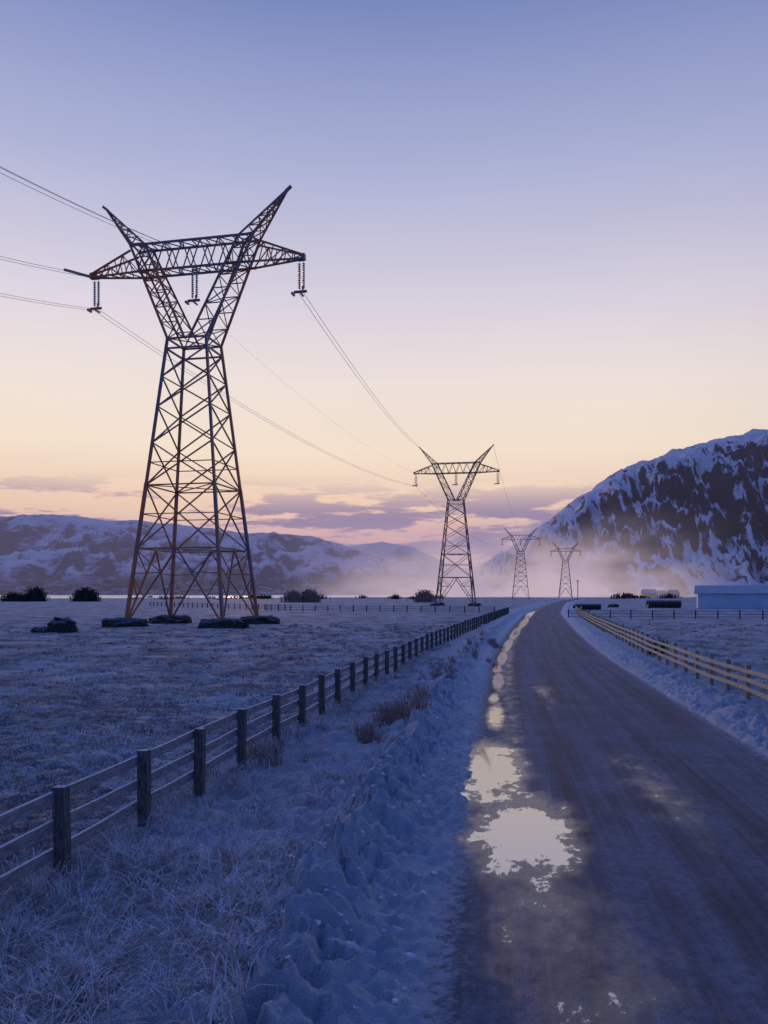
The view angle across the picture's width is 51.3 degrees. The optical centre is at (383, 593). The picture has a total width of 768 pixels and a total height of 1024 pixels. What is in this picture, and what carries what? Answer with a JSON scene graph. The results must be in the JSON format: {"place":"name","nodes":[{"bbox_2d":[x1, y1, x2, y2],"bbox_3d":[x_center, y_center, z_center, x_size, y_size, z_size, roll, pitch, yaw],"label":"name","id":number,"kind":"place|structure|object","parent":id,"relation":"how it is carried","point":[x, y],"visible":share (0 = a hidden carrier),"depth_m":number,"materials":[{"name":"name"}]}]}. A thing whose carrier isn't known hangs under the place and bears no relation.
{"place":"outdoors","nodes":[
{"label":"outdoors","id":0,"kind":"place"},
{"bbox_2d":[0,514,453,594],"bbox_3d":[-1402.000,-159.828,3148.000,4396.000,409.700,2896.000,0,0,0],"label":"hills","id":1,"kind":"structure","parent":0,"point":[52,554],"depth_m":2633.40,"materials":[{"name":"white snow"}]},
{"bbox_2d":[0,595,483,598],"bbox_3d":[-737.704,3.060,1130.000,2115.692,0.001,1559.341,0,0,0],"label":"frozen lake","id":2,"kind":"structure","parent":0,"point":[133,596],"depth_m":899.44,"materials":[{"name":"white ice"}]},
{"bbox_2d":[0,595,767,1023],"bbox_3d":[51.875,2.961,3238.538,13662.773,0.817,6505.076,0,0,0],"label":"snowy ground","id":3,"kind":"structure","parent":0,"point":[320,987],"depth_m":15.30,"materials":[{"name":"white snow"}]},
{"bbox_2d":[0,586,49,601],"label":"shrub","id":4,"kind":"object","parent":3,"relation":"on","point":[37,594],"visible":0.92,"depth_m":329.39,"materials":[{"name":"plant"}]},
{"bbox_2d":[31,626,49,632],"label":"boulder","id":5,"kind":"object","parent":3,"relation":"on","point":[44,629],"visible":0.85,"depth_m":65.01,"materials":[{"name":"grey stone"}]},
{"bbox_2d":[47,616,77,632],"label":"boulder","id":6,"kind":"object","parent":3,"relation":"on","point":[61,625],"visible":0.96,"depth_m":65.28,"materials":[{"name":"grey stone"}]},
{"bbox_2d":[69,587,100,601],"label":"shrub","id":7,"kind":"object","parent":3,"relation":"on","point":[83,594],"visible":0.95,"depth_m":328.18,"materials":[{"name":"plant"}]},
{"bbox_2d":[101,617,148,627],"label":"tower footing","id":8,"kind":"object","parent":3,"relation":"on","point":[121,622],"visible":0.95,"depth_m":75.73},
{"bbox_2d":[149,614,191,623],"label":"tower footing","id":9,"kind":"object","parent":3,"relation":"on","point":[167,619],"visible":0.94,"depth_m":84.73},
{"bbox_2d":[87,185,306,618],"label":"transmission tower","id":10,"kind":"structure","parent":3,"relation":"on","point":[236,264],"depth_m":79.72,"materials":[{"name":"metal"}]},
{"bbox_2d":[0,256,92,275],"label":"power line","id":11,"kind":"object","parent":10,"relation":"attached to","point":[44,266],"visible":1,"depth_m":75.35,"materials":[{"name":"metal"}]},
{"bbox_2d":[0,293,98,310],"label":"power line","id":12,"kind":"object","parent":10,"relation":"attached to","point":[47,304],"visible":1,"depth_m":75.29,"materials":[{"name":"metal"}]},
{"bbox_2d":[63,268,89,277],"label":"strain insulator","id":13,"kind":"object","parent":10,"relation":"attached to","point":[77,273],"visible":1,"depth_m":80.03,"materials":[{"name":"grey glass"}]},
{"bbox_2d":[0,166,170,245],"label":"power line","id":14,"kind":"object","parent":10,"relation":"attached to","point":[73,203],"visible":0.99,"depth_m":66.23,"materials":[{"name":"metal"}]},
{"bbox_2d":[95,311,410,485],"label":"power line","id":15,"kind":"object","parent":10,"relation":"attached to","point":[229,396],"visible":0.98,"depth_m":111.44,"materials":[{"name":"metal"}]},
{"bbox_2d":[196,304,417,474],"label":"power line","id":16,"kind":"object","parent":10,"relation":"attached to","point":[291,388],"visible":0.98,"depth_m":103.63,"materials":[{"name":"metal"}]},
{"bbox_2d":[299,294,419,446],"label":"power line","id":17,"kind":"object","parent":10,"relation":"attached to","point":[348,359],"visible":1,"depth_m":101.40,"materials":[{"name":"metal"}]},
{"bbox_2d":[149,602,285,610],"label":"wooden fence","id":18,"kind":"object","parent":3,"relation":"on","point":[217,605],"visible":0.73,"depth_m":178.19,"materials":[{"name":"brown wood"}]},
{"bbox_2d":[198,618,249,628],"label":"tower footing","id":19,"kind":"object","parent":3,"relation":"on","point":[232,623],"visible":0.94,"depth_m":73.61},
{"bbox_2d":[0,641,459,1023],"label":"frosted grass","id":20,"kind":"structure","parent":3,"relation":"on","point":[106,978],"depth_m":7.84,"materials":[{"name":"white plant"}]},
{"bbox_2d":[0,607,508,890],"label":"wooden fence","id":21,"kind":"object","parent":3,"relation":"on","point":[64,817],"visible":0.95,"depth_m":11.81,"materials":[{"name":"brown wood"}]},
{"bbox_2d":[239,615,279,623],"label":"tower footing","id":22,"kind":"object","parent":3,"relation":"on","point":[271,619],"visible":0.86,"depth_m":82.59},
{"bbox_2d":[279,589,320,601],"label":"shrub","id":23,"kind":"object","parent":3,"relation":"on","point":[307,595],"visible":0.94,"depth_m":299.44,"materials":[{"name":"brown plant"}]},
{"bbox_2d":[247,632,504,768],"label":"dry grass","id":24,"kind":"structure","parent":3,"relation":"on","point":[394,713],"depth_m":18.53,"materials":[{"name":"brown plant"}]},
{"bbox_2d":[266,605,494,612],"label":"wooden fence","id":25,"kind":"object","parent":3,"relation":"on","point":[366,606],"visible":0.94,"depth_m":140.27,"materials":[{"name":"brown wood"}]},
{"bbox_2d":[146,592,696,598],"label":"distant tree line","id":26,"kind":"object","parent":3,"relation":"on","point":[628,595],"visible":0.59,"depth_m":518.83,"materials":[{"name":"plant"}]},
{"bbox_2d":[412,589,435,601],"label":"shrub","id":27,"kind":"object","parent":3,"relation":"on","point":[424,595],"visible":0.91,"depth_m":298.78,"materials":[{"name":"brown plant"}]},
{"bbox_2d":[412,444,499,603],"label":"transmission tower","id":28,"kind":"structure","parent":3,"relation":"on","point":[444,545],"depth_m":214.94,"materials":[{"name":"metal"}]},
{"bbox_2d":[184,636,762,1009],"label":"snow clods","id":29,"kind":"object","parent":3,"relation":"on","point":[352,946],"visible":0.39,"depth_m":9.27,"materials":[{"name":"white snow"}]},
{"bbox_2d":[501,527,540,598],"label":"transmission tower","id":30,"kind":"structure","parent":3,"relation":"on","point":[522,572],"depth_m":478.70,"materials":[{"name":"metal"}]},
{"bbox_2d":[550,542,580,597],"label":"transmission tower","id":31,"kind":"structure","parent":3,"relation":"on","point":[566,567],"depth_m":616.17,"materials":[{"name":"metal"}]},
{"bbox_2d":[608,604,618,606],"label":"boulder","id":32,"kind":"object","parent":3,"relation":"on","point":[613,605],"visible":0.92,"depth_m":189.23,"materials":[{"name":"grey stone"}]},
{"bbox_2d":[641,589,656,596],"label":"farmhouse","id":33,"kind":"object","parent":3,"relation":"on","point":[649,592],"visible":0.74,"depth_m":701.03,"materials":[{"name":"paint"}]},
{"bbox_2d":[649,636,664,654],"bbox_3d":[14.696,2.801,43.005,1.012,0.998,0.996,0,0,0],"label":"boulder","id":34,"kind":"object","parent":3,"relation":"on","point":[662,646],"visible":0.33,"depth_m":42.66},
{"bbox_2d":[656,590,666,596],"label":"farmhouse","id":35,"kind":"object","parent":3,"relation":"on","point":[660,592],"visible":0.27,"depth_m":719.05,"materials":[{"name":"paint"}]},
{"bbox_2d":[646,600,681,607],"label":"hay bale stack","id":36,"kind":"object","parent":3,"relation":"on","point":[663,603],"visible":1,"depth_m":177.23,"materials":[{"name":"black plastic"}]},
{"bbox_2d":[568,609,767,619],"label":"wooden fence","id":37,"kind":"object","parent":3,"relation":"on","point":[674,613],"visible":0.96,"depth_m":101.66,"materials":[{"name":"brown wood"}]},
{"bbox_2d":[575,605,767,707],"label":"wooden fence","id":38,"kind":"object","parent":3,"relation":"on","point":[603,624],"visible":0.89,"depth_m":31.69,"materials":[{"name":"brown wood"}]},
{"bbox_2d":[666,590,679,596],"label":"farmhouse","id":39,"kind":"object","parent":3,"relation":"on","point":[676,592],"visible":0.65,"depth_m":702.06,"materials":[{"name":"paint"}]},
{"bbox_2d":[694,585,767,608],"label":"barn","id":40,"kind":"structure","parent":3,"relation":"on","point":[732,596],"depth_m":170.39,"materials":[{"name":"paint"}]},
{"bbox_2d":[0,0,767,567],"label":"sky","id":41,"kind":"structure","parent":0,"point":[536,231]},
{"bbox_2d":[347,542,478,581],"bbox_3d":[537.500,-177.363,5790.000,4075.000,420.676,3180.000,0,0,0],"label":"hills","id":42,"kind":"structure","parent":0,"point":[415,559],"depth_m":5267.58,"materials":[{"name":"white snow"}]},
{"bbox_2d":[407,599,767,1023],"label":"road","id":43,"kind":"structure","parent":0,"point":[609,838],"depth_m":9.60,"materials":[{"name":"grey asphalt"}]},
{"bbox_2d":[580,603,600,609],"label":"hay bale stack","id":44,"kind":"object","parent":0,"point":[590,606],"visible":0.98,"depth_m":159.49,"materials":[{"name":"black plastic"}]},
{"bbox_2d":[433,429,767,596],"bbox_3d":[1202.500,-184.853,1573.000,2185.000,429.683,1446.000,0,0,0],"label":"mountain","id":45,"kind":"structure","parent":0,"point":[684,521],"depth_m":1257.80,"materials":[{"name":"white snow"}]}
]}

